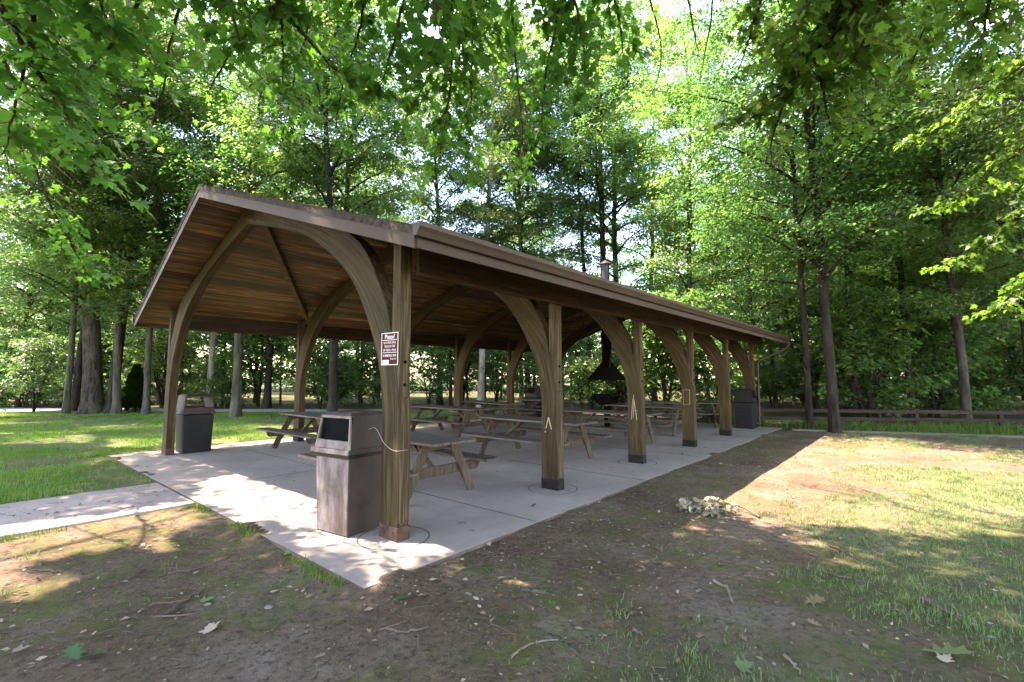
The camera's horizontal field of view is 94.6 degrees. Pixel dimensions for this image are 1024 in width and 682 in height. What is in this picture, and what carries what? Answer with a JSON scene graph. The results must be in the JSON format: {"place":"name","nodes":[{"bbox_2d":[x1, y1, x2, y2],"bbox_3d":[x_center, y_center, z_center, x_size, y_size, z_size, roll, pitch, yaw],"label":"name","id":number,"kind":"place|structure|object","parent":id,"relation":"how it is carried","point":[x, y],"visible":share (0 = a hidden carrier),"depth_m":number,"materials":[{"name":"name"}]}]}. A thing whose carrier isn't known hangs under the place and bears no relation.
{"place":"outdoors","nodes":[
{"label":"outdoors","id":0,"kind":"place"},
{"bbox_2d":[0,483,194,538],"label":"path","id":1,"kind":"structure","parent":0,"point":[125,496],"depth_m":5.82,"materials":[{"name":"concrete"}]},
{"bbox_2d":[0,408,381,411],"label":"road","id":2,"kind":"structure","parent":0,"point":[160,410],"depth_m":22.72,"materials":[{"name":"asphalt"}]},
{"bbox_2d":[0,411,453,503],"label":"grass","id":3,"kind":"structure","parent":0,"point":[35,471],"depth_m":12.50,"materials":[{"name":"plant"}]},
{"bbox_2d":[108,414,782,589],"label":"pavement","id":4,"kind":"structure","parent":0,"point":[282,514],"depth_m":6.85,"materials":[{"name":"concrete"}]},
{"bbox_2d":[175,393,215,453],"bbox_3d":[-6.893,1.768,10.254,0.618,1.230,0.618,-4,-6,40],"label":"trash can","id":5,"kind":"object","parent":4,"relation":"on","point":[194,427],"visible":0.93,"depth_m":10.07,"materials":[{"name":"black plastic"}]},
{"bbox_2d":[256,411,322,447],"bbox_3d":[-4.247,2.035,10.490,2.498,0.788,1.766,-4,-6,40],"label":"picnic table","id":6,"kind":"object","parent":4,"relation":"on","point":[305,431],"visible":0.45,"depth_m":10.64,"materials":[{"name":"brown wood"}]},
{"bbox_2d":[311,409,381,537],"bbox_3d":[-1.719,1.374,5.074,0.590,1.230,0.609,-3,-5,32],"label":"trash can","id":7,"kind":"object","parent":4,"relation":"on","point":[346,448],"visible":0.88,"depth_m":4.88,"materials":[{"name":"grey plastic"}]},
{"bbox_2d":[298,431,499,501],"bbox_3d":[-1.684,1.764,6.925,2.498,0.788,1.766,-4,-6,40],"label":"picnic table","id":8,"kind":"object","parent":4,"relation":"on","point":[422,445],"visible":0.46,"depth_m":6.49,"materials":[{"name":"brown wood"}]},
{"bbox_2d":[410,405,490,436],"bbox_3d":[-1.749,2.242,13.215,2.498,0.788,1.766,-4,-6,39],"label":"picnic table","id":9,"kind":"object","parent":4,"relation":"on","point":[439,421],"visible":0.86,"depth_m":12.94,"materials":[{"name":"brown wood"}]},
{"bbox_2d":[146,418,769,549],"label":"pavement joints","id":10,"kind":"object","parent":4,"relation":"on","point":[464,503],"visible":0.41,"depth_m":7.10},
{"bbox_2d":[132,184,790,542],"bbox_3d":[0.425,0.343,12.792,9.870,4.456,15.661,-4,-6,40],"label":"picnic shelter","id":11,"kind":"object","parent":4,"relation":"on","point":[240,262],"visible":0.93,"depth_m":8.83,"materials":[{"name":"wood"}]},
{"bbox_2d":[381,332,398,364],"bbox_3d":[-1.245,0.080,4.806,0.285,0.330,0.008,-4,-6,40],"label":"rules sign","id":12,"kind":"object","parent":11,"relation":"attached to","point":[389,347],"visible":1,"depth_m":4.80,"materials":[{"name":"red metal"}]},
{"bbox_2d":[579,260,631,379],"bbox_3d":[3.038,-0.696,15.251,1.440,3.900,1.441,-4,-6,40],"label":"smoke hood","id":13,"kind":"object","parent":11,"relation":"attached to","point":[606,369],"visible":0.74,"depth_m":15.02,"materials":[{"name":"metal"}]},
{"bbox_2d":[450,400,535,428],"bbox_3d":[-0.675,2.435,15.748,1.766,0.788,2.498,3,-5,-37],"label":"picnic table","id":14,"kind":"object","parent":4,"relation":"on","point":[501,406],"visible":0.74,"depth_m":15.34,"materials":[{"name":"brown wood"}]},
{"bbox_2d":[461,414,611,458],"bbox_3d":[0.465,1.960,9.501,2.498,0.788,1.766,-4,-6,41],"label":"picnic table","id":15,"kind":"object","parent":4,"relation":"on","point":[586,439],"visible":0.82,"depth_m":9.35,"materials":[{"name":"brown wood"}]},
{"bbox_2d":[505,398,586,419],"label":"picnic table","id":16,"kind":"object","parent":4,"relation":"on","point":[532,408],"visible":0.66,"depth_m":17.49,"materials":[{"name":"brown wood"}]},
{"bbox_2d":[592,394,623,427],"bbox_3d":[3.038,2.221,15.029,0.800,1.050,1.280,1,-4,-9],"label":"barbecue grill","id":17,"kind":"object","parent":4,"relation":"on","point":[601,399],"visible":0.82,"depth_m":14.80,"materials":[{"name":"metal"}]},
{"bbox_2d":[563,408,669,443],"bbox_3d":[2.307,2.116,11.551,2.498,0.788,1.766,-4,-6,40],"label":"picnic table","id":18,"kind":"object","parent":4,"relation":"on","point":[650,428],"visible":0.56,"depth_m":11.33,"materials":[{"name":"brown wood"}]},
{"bbox_2d":[597,404,701,435],"bbox_3d":[4.016,2.291,13.859,2.498,0.788,1.766,-4,-6,39],"label":"picnic table","id":19,"kind":"object","parent":4,"relation":"on","point":[673,422],"visible":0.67,"depth_m":13.51,"materials":[{"name":"brown wood"}]},
{"bbox_2d":[645,401,718,426],"bbox_3d":[5.702,2.441,15.832,2.498,0.788,1.766,-1,-4,12],"label":"picnic table","id":20,"kind":"object","parent":4,"relation":"on","point":[708,413],"visible":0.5,"depth_m":15.61,"materials":[{"name":"brown wood"}]},
{"bbox_2d":[733,388,757,428],"bbox_3d":[7.369,2.120,14.894,0.578,1.230,0.578,-4,-6,40],"label":"trash can","id":21,"kind":"object","parent":4,"relation":"on","point":[744,400],"visible":1,"depth_m":14.71,"materials":[{"name":"black plastic"}]},
{"bbox_2d":[0,378,1023,681],"bbox_3d":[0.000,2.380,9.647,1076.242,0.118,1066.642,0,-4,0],"label":"ground","id":22,"kind":"structure","parent":0,"point":[224,650],"depth_m":3.71,"materials":[{"name":"plant"}]},
{"bbox_2d":[0,336,76,411],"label":"shrub","id":23,"kind":"object","parent":22,"relation":"on","point":[43,378],"visible":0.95,"depth_m":22.00,"materials":[{"name":"green plant"}]},
{"bbox_2d":[0,326,77,407],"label":"shrub","id":24,"kind":"object","parent":22,"relation":"on","point":[27,333],"visible":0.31,"depth_m":24.88,"materials":[{"name":"green plant"}]},
{"bbox_2d":[0,197,102,406],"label":"sapling","id":25,"kind":"object","parent":22,"relation":"on","point":[17,402],"visible":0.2,"depth_m":26.38,"materials":[{"name":"green plant"}]},
{"bbox_2d":[0,229,106,404],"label":"sapling","id":26,"kind":"object","parent":22,"relation":"on","point":[21,294],"visible":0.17,"depth_m":27.53,"materials":[{"name":"green plant"}]},
{"bbox_2d":[0,172,108,401],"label":"forest tree","id":27,"kind":"object","parent":22,"relation":"on","point":[15,317],"visible":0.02,"depth_m":30.19,"materials":[{"name":"green plant"}]},
{"bbox_2d":[6,332,123,402],"bbox_3d":[-23.818,1.656,25.424,4.639,4.316,4.442,0,-4,1],"label":"shrub","id":28,"kind":"object","parent":22,"relation":"on","point":[55,337],"visible":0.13,"depth_m":24.83,"materials":[{"name":"green plant"}]},
{"bbox_2d":[0,44,140,228],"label":"maple tree","id":29,"kind":"object","parent":22,"relation":"on","point":[16,190],"visible":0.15,"depth_m":18.24,"materials":[{"name":"green plant"}]},
{"bbox_2d":[0,38,189,411],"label":"maple tree","id":30,"kind":"object","parent":22,"relation":"on","point":[76,390],"visible":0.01,"depth_m":22.43,"materials":[{"name":"green plant"}]},
{"bbox_2d":[59,326,138,384],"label":"shrub","id":31,"kind":"object","parent":22,"relation":"on","point":[108,362],"visible":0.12,"depth_m":27.50,"materials":[{"name":"green plant"}]},
{"bbox_2d":[0,30,204,413],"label":"maple tree","id":32,"kind":"object","parent":22,"relation":"on","point":[66,403],"visible":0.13,"depth_m":20.87,"materials":[{"name":"green plant"}]},
{"bbox_2d":[0,1,229,413],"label":"oak tree","id":33,"kind":"object","parent":22,"relation":"on","point":[92,400],"visible":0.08,"depth_m":21.54,"materials":[{"name":"green plant"}]},
{"bbox_2d":[0,1,244,414],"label":"maple tree","id":34,"kind":"object","parent":22,"relation":"on","point":[116,406],"visible":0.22,"depth_m":20.59,"materials":[{"name":"green plant"}]},
{"bbox_2d":[0,0,252,413],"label":"maple tree","id":35,"kind":"object","parent":22,"relation":"on","point":[107,407],"visible":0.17,"depth_m":20.86,"materials":[{"name":"green plant"}]},
{"bbox_2d":[0,0,256,414],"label":"maple tree","id":36,"kind":"object","parent":22,"relation":"on","point":[146,407],"visible":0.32,"depth_m":19.96,"materials":[{"name":"green plant"}]},
{"bbox_2d":[121,364,152,412],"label":"conifer","id":37,"kind":"object","parent":22,"relation":"on","point":[132,390],"visible":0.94,"depth_m":21.90,"materials":[{"name":"green plant"}]},
{"bbox_2d":[103,327,208,407],"bbox_3d":[-19.022,1.503,25.724,4.836,4.699,5.050,-4,-6,40],"label":"shrub","id":38,"kind":"object","parent":22,"relation":"on","point":[156,365],"visible":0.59,"depth_m":25.45,"materials":[{"name":"green plant"}]},
{"bbox_2d":[0,499,344,591],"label":"grass","id":39,"kind":"structure","parent":22,"relation":"on","point":[324,575],"depth_m":4.71,"materials":[{"name":"plant"}]},
{"bbox_2d":[120,0,312,405],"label":"beech tree","id":40,"kind":"object","parent":22,"relation":"on","point":[212,351],"visible":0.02,"depth_m":24.86,"materials":[{"name":"green plant"}]},
{"bbox_2d":[189,330,251,405],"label":"sapling","id":41,"kind":"object","parent":22,"relation":"on","point":[222,363],"visible":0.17,"depth_m":27.02,"materials":[{"name":"green plant"}]},
{"bbox_2d":[192,372,256,408],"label":"shrub","id":42,"kind":"object","parent":22,"relation":"on","point":[227,397],"visible":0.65,"depth_m":24.53,"materials":[{"name":"green plant"}]},
{"bbox_2d":[111,0,375,416],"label":"beech tree","id":43,"kind":"object","parent":22,"relation":"on","point":[235,409],"visible":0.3,"depth_m":19.47,"materials":[{"name":"green plant"}]},
{"bbox_2d":[208,332,296,406],"bbox_3d":[-14.006,0.908,26.217,5.872,5.959,5.024,-4,-6,44],"label":"shrub","id":44,"kind":"object","parent":22,"relation":"on","point":[248,361],"visible":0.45,"depth_m":25.89,"materials":[{"name":"green plant"}]},
{"bbox_2d":[182,0,367,407],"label":"maple tree","id":45,"kind":"object","parent":22,"relation":"on","point":[267,399],"visible":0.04,"depth_m":25.39,"materials":[{"name":"green plant"}]},
{"bbox_2d":[277,339,360,408],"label":"shrub","id":46,"kind":"object","parent":22,"relation":"on","point":[323,352],"visible":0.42,"depth_m":24.12,"materials":[{"name":"green plant"}]},
{"bbox_2d":[201,0,440,410],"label":"maple tree","id":47,"kind":"object","parent":22,"relation":"on","point":[332,386],"visible":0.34,"depth_m":19.28,"materials":[{"name":"green plant"}]},
{"bbox_2d":[0,0,667,288],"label":"maple tree","id":48,"kind":"object","parent":22,"relation":"on","point":[46,58],"visible":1,"depth_m":4.45,"materials":[{"name":"green plant"}]},
{"bbox_2d":[307,363,370,407],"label":"shrub","id":49,"kind":"object","parent":22,"relation":"on","point":[344,376],"visible":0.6,"depth_m":23.57,"materials":[{"name":"green plant"}]},
{"bbox_2d":[322,340,379,405],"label":"sapling","id":50,"kind":"object","parent":22,"relation":"on","point":[364,351],"visible":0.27,"depth_m":26.70,"materials":[{"name":"green plant"}]},
{"bbox_2d":[265,0,449,410],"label":"beech tree","id":51,"kind":"object","parent":22,"relation":"on","point":[410,131],"visible":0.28,"depth_m":22.27,"materials":[{"name":"green plant"}]},
{"bbox_2d":[317,143,411,402],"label":"forest tree","id":52,"kind":"object","parent":22,"relation":"on","point":[398,220],"visible":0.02,"depth_m":30.61,"materials":[{"name":"green plant"}]},
{"bbox_2d":[351,351,380,403],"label":"shrub","id":53,"kind":"object","parent":22,"relation":"on","point":[374,361],"visible":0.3,"depth_m":28.58,"materials":[{"name":"green plant"}]},
{"bbox_2d":[382,183,445,362],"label":"forest tree","id":54,"kind":"object","parent":22,"relation":"on","point":[413,212],"visible":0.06,"depth_m":28.26,"materials":[{"name":"green plant"}]},
{"bbox_2d":[353,28,511,404],"bbox_3d":[-4.492,-7.642,28.002,9.377,23.032,9.682,0,-4,2],"label":"maple tree","id":55,"kind":"object","parent":22,"relation":"on","point":[444,185],"visible":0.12,"depth_m":26.82,"materials":[{"name":"green plant"}]},
{"bbox_2d":[410,344,454,404],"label":"shrub","id":56,"kind":"object","parent":22,"relation":"on","point":[436,354],"visible":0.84,"depth_m":25.18,"materials":[{"name":"green plant"}]},
{"bbox_2d":[425,347,492,403],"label":"shrub","id":57,"kind":"object","parent":22,"relation":"on","point":[471,360],"visible":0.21,"depth_m":29.05,"materials":[{"name":"green plant"}]},
{"bbox_2d":[400,0,585,407],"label":"birch tree","id":58,"kind":"object","parent":22,"relation":"on","point":[482,352],"visible":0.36,"depth_m":25.78,"materials":[{"name":"green plant"}]},
{"bbox_2d":[470,349,521,405],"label":"shrub","id":59,"kind":"object","parent":22,"relation":"on","point":[498,355],"visible":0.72,"depth_m":26.17,"materials":[{"name":"green plant"}]},
{"bbox_2d":[0,181,1021,391],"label":"distant woods","id":60,"kind":"object","parent":22,"relation":"on","point":[289,362],"depth_m":57.95,"materials":[{"name":"green plant"}]},
{"bbox_2d":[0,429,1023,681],"bbox_3d":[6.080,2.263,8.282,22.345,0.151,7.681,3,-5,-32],"label":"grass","id":61,"kind":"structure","parent":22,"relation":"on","point":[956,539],"depth_m":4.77,"materials":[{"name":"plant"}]},
{"bbox_2d":[0,464,1023,681],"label":"debris","id":62,"kind":"object","parent":22,"relation":"on","point":[532,577],"visible":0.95,"depth_m":3.89,"materials":[{"name":"plant"}]},
{"bbox_2d":[0,437,1023,681],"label":"fallen leaves","id":63,"kind":"object","parent":22,"relation":"on","point":[698,635],"depth_m":3.58,"materials":[{"name":"plant"}]},
{"bbox_2d":[444,16,593,404],"bbox_3d":[0.560,-8.220,29.754,10.457,24.463,9.420,-4,-6,41],"label":"maple tree","id":64,"kind":"object","parent":22,"relation":"on","point":[516,202],"visible":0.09,"depth_m":28.65,"materials":[{"name":"green plant"}]},
{"bbox_2d":[501,351,539,398],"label":"shrub","id":65,"kind":"object","parent":22,"relation":"on","point":[531,364],"visible":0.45,"depth_m":26.07,"materials":[{"name":"green plant"}]},
{"bbox_2d":[448,42,601,405],"bbox_3d":[0.384,-6.616,28.139,9.890,21.005,10.567,-1,-4,14],"label":"birch tree","id":66,"kind":"object","parent":22,"relation":"on","point":[517,231],"visible":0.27,"depth_m":26.68,"materials":[{"name":"green plant"}]},
{"bbox_2d":[562,334,608,406],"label":"shrub","id":67,"kind":"object","parent":22,"relation":"on","point":[581,345],"visible":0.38,"depth_m":26.17,"materials":[{"name":"green plant"}]},
{"bbox_2d":[517,2,664,406],"bbox_3d":[4.386,-8.202,27.808,9.003,24.122,9.478,0,-4,0],"label":"maple tree","id":68,"kind":"object","parent":22,"relation":"on","point":[580,204],"visible":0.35,"depth_m":26.73,"materials":[{"name":"green plant"}]},
{"bbox_2d":[562,355,623,408],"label":"shrub","id":69,"kind":"object","parent":22,"relation":"on","point":[582,368],"visible":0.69,"depth_m":23.01,"materials":[{"name":"green plant"}]},
{"bbox_2d":[503,0,715,391],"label":"beech tree","id":70,"kind":"object","parent":22,"relation":"on","point":[613,244],"visible":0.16,"depth_m":28.40,"materials":[{"name":"green plant"}]},
{"bbox_2d":[495,0,731,406],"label":"maple tree","id":71,"kind":"object","parent":22,"relation":"on","point":[601,232],"visible":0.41,"depth_m":26.11,"materials":[{"name":"green plant"}]},
{"bbox_2d":[591,346,660,403],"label":"shrub","id":72,"kind":"object","parent":22,"relation":"on","point":[614,382],"visible":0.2,"depth_m":23.36,"materials":[{"name":"green plant"}]},
{"bbox_2d":[586,57,725,400],"bbox_3d":[9.419,-7.612,32.087,9.526,23.595,9.886,2,-5,-20],"label":"maple tree","id":73,"kind":"object","parent":22,"relation":"on","point":[636,250],"visible":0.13,"depth_m":31.31,"materials":[{"name":"green plant"}]},
{"bbox_2d":[624,270,704,394],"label":"sapling","id":74,"kind":"object","parent":22,"relation":"on","point":[648,286],"visible":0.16,"depth_m":25.49,"materials":[{"name":"green plant"}]},
{"bbox_2d":[617,287,729,414],"bbox_3d":[6.481,0.609,20.018,4.714,5.591,5.509,0,-4,0],"label":"shrub","id":75,"kind":"object","parent":22,"relation":"on","point":[650,343],"visible":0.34,"depth_m":19.17,"materials":[{"name":"green plant"}]},
{"bbox_2d":[640,174,721,332],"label":"forest tree","id":76,"kind":"object","parent":22,"relation":"on","point":[703,268],"visible":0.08,"depth_m":36.19,"materials":[{"name":"green plant"}]},
{"bbox_2d":[592,0,797,343],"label":"forest tree","id":77,"kind":"object","parent":22,"relation":"on","point":[675,245],"visible":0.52,"depth_m":22.84,"materials":[{"name":"green plant"}]},
{"bbox_2d":[671,495,759,518],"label":"fallen branch","id":78,"kind":"object","parent":22,"relation":"on","point":[713,504],"visible":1,"depth_m":5.73,"materials":[{"name":"beige plant"}]},
{"bbox_2d":[675,336,763,419],"bbox_3d":[7.889,1.419,18.460,3.555,3.608,3.042,-3,-5,34],"label":"shrub","id":79,"kind":"object","parent":22,"relation":"on","point":[700,369],"visible":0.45,"depth_m":18.16,"materials":[{"name":"green plant"}]},
{"bbox_2d":[702,280,801,385],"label":"sapling","id":80,"kind":"object","parent":22,"relation":"on","point":[761,352],"visible":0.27,"depth_m":22.20,"materials":[{"name":"green plant"}]},
{"bbox_2d":[678,146,843,417],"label":"tree","id":81,"kind":"object","parent":22,"relation":"on","point":[750,316],"visible":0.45,"depth_m":19.39,"materials":[{"name":"green plant"}]},
{"bbox_2d":[692,123,830,407],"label":"forest tree","id":82,"kind":"object","parent":22,"relation":"on","point":[775,395],"visible":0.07,"depth_m":24.22,"materials":[{"name":"green plant"}]},
{"bbox_2d":[737,355,799,406],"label":"shrub","id":83,"kind":"object","parent":22,"relation":"on","point":[766,390],"visible":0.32,"depth_m":26.08,"materials":[{"name":"green plant"}]},
{"bbox_2d":[767,355,826,408],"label":"shrub","id":84,"kind":"object","parent":22,"relation":"on","point":[800,395],"visible":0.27,"depth_m":22.34,"materials":[{"name":"green plant"}]},
{"bbox_2d":[640,0,960,428],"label":"maple tree","id":85,"kind":"object","parent":22,"relation":"on","point":[796,189],"visible":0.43,"depth_m":15.26,"materials":[{"name":"green plant"}]},
{"bbox_2d":[586,0,1023,324],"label":"maple tree","id":86,"kind":"object","parent":22,"relation":"on","point":[841,22],"visible":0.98,"depth_m":4.98,"materials":[{"name":"green plant"}]},
{"bbox_2d":[754,284,881,416],"bbox_3d":[12.763,0.564,19.901,5.585,5.669,4.779,4,-6,-42],"label":"shrub","id":87,"kind":"object","parent":22,"relation":"on","point":[792,328],"visible":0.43,"depth_m":19.49,"materials":[{"name":"green plant"}]},
{"bbox_2d":[623,0,1023,432],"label":"maple tree","id":88,"kind":"object","parent":22,"relation":"on","point":[834,418],"visible":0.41,"depth_m":14.39,"materials":[{"name":"green plant"}]},
{"bbox_2d":[735,85,975,423],"bbox_3d":[12.726,-3.513,17.202,7.308,13.260,7.898,1,-5,-19],"label":"maple tree","id":89,"kind":"object","parent":22,"relation":"on","point":[848,309],"visible":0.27,"depth_m":16.62,"materials":[{"name":"green plant"}]},
{"bbox_2d":[787,312,950,423],"bbox_3d":[12.602,1.059,16.912,4.521,4.207,4.330,-1,-4,9],"label":"shrub","id":90,"kind":"object","parent":22,"relation":"on","point":[863,364],"visible":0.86,"depth_m":16.48,"materials":[{"name":"green plant"}]},
{"bbox_2d":[801,134,969,417],"bbox_3d":[15.334,-3.108,19.504,6.390,12.702,5.980,1,-4,-12],"label":"forest tree","id":91,"kind":"object","parent":22,"relation":"on","point":[889,295],"visible":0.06,"depth_m":19.09,"materials":[{"name":"green plant"}]},
{"bbox_2d":[757,414,1023,434],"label":"weeds","id":92,"kind":"object","parent":22,"relation":"on","point":[934,429],"visible":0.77,"depth_m":14.23,"materials":[{"name":"green plant"}]},
{"bbox_2d":[760,407,1023,430],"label":"rail fence","id":93,"kind":"object","parent":22,"relation":"on","point":[1000,419],"visible":0.56,"depth_m":14.64,"materials":[{"name":"wood"}]},
{"bbox_2d":[787,1,1023,423],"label":"maple tree","id":94,"kind":"object","parent":22,"relation":"on","point":[898,266],"visible":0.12,"depth_m":16.34,"materials":[{"name":"green plant"}]},
{"bbox_2d":[791,429,1023,437],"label":"kerb","id":95,"kind":"structure","parent":22,"relation":"on","point":[944,434],"depth_m":13.59,"materials":[{"name":"concrete"}]},
{"bbox_2d":[800,0,1023,219],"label":"maple tree","id":96,"kind":"object","parent":22,"relation":"on","point":[1019,115],"visible":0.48,"depth_m":11.62,"materials":[{"name":"green plant"}]},
{"bbox_2d":[803,0,1023,425],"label":"maple tree","id":97,"kind":"object","parent":22,"relation":"on","point":[955,315],"visible":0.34,"depth_m":15.15,"materials":[{"name":"green plant"}]},
{"bbox_2d":[836,59,1005,408],"bbox_3d":[18.132,-5.072,21.891,7.429,17.004,6.395,2,-5,-24],"label":"forest tree","id":98,"kind":"object","parent":22,"relation":"on","point":[928,291],"visible":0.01,"depth_m":21.10,"materials":[{"name":"green plant"}]},
{"bbox_2d":[884,366,980,416],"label":"shrub","id":99,"kind":"object","parent":22,"relation":"on","point":[926,400],"visible":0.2,"depth_m":19.25,"materials":[{"name":"green plant"}]},
{"bbox_2d":[870,300,1007,417],"bbox_3d":[15.895,0.895,17.725,3.885,4.608,4.540,-3,-5,37],"label":"shrub","id":100,"kind":"object","parent":22,"relation":"on","point":[949,349],"visible":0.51,"depth_m":17.05,"materials":[{"name":"green plant"}]},
{"bbox_2d":[867,0,1023,258],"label":"maple tree","id":101,"kind":"object","parent":22,"relation":"on","point":[972,140],"visible":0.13,"depth_m":15.45,"materials":[{"name":"green plant"}]},
{"bbox_2d":[882,0,1023,367],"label":"maple tree","id":102,"kind":"object","parent":22,"relation":"on","point":[996,222],"visible":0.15,"depth_m":15.89,"materials":[{"name":"green plant"}]},
{"bbox_2d":[915,229,1022,366],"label":"sapling","id":103,"kind":"object","parent":22,"relation":"on","point":[979,286],"visible":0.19,"depth_m":17.23,"materials":[{"name":"green plant"}]},
{"bbox_2d":[919,359,1018,414],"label":"shrub","id":104,"kind":"object","parent":22,"relation":"on","point":[988,405],"visible":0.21,"depth_m":19.86,"materials":[{"name":"green plant"}]},
{"bbox_2d":[964,317,1023,403],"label":"shrub","id":105,"kind":"object","parent":22,"relation":"on","point":[1015,342],"visible":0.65,"depth_m":18.21,"materials":[{"name":"green plant"}]},
{"bbox_2d":[0,0,1023,377],"label":"sky","id":106,"kind":"structure","parent":0,"point":[703,1],"materials":[{"name":"white"}]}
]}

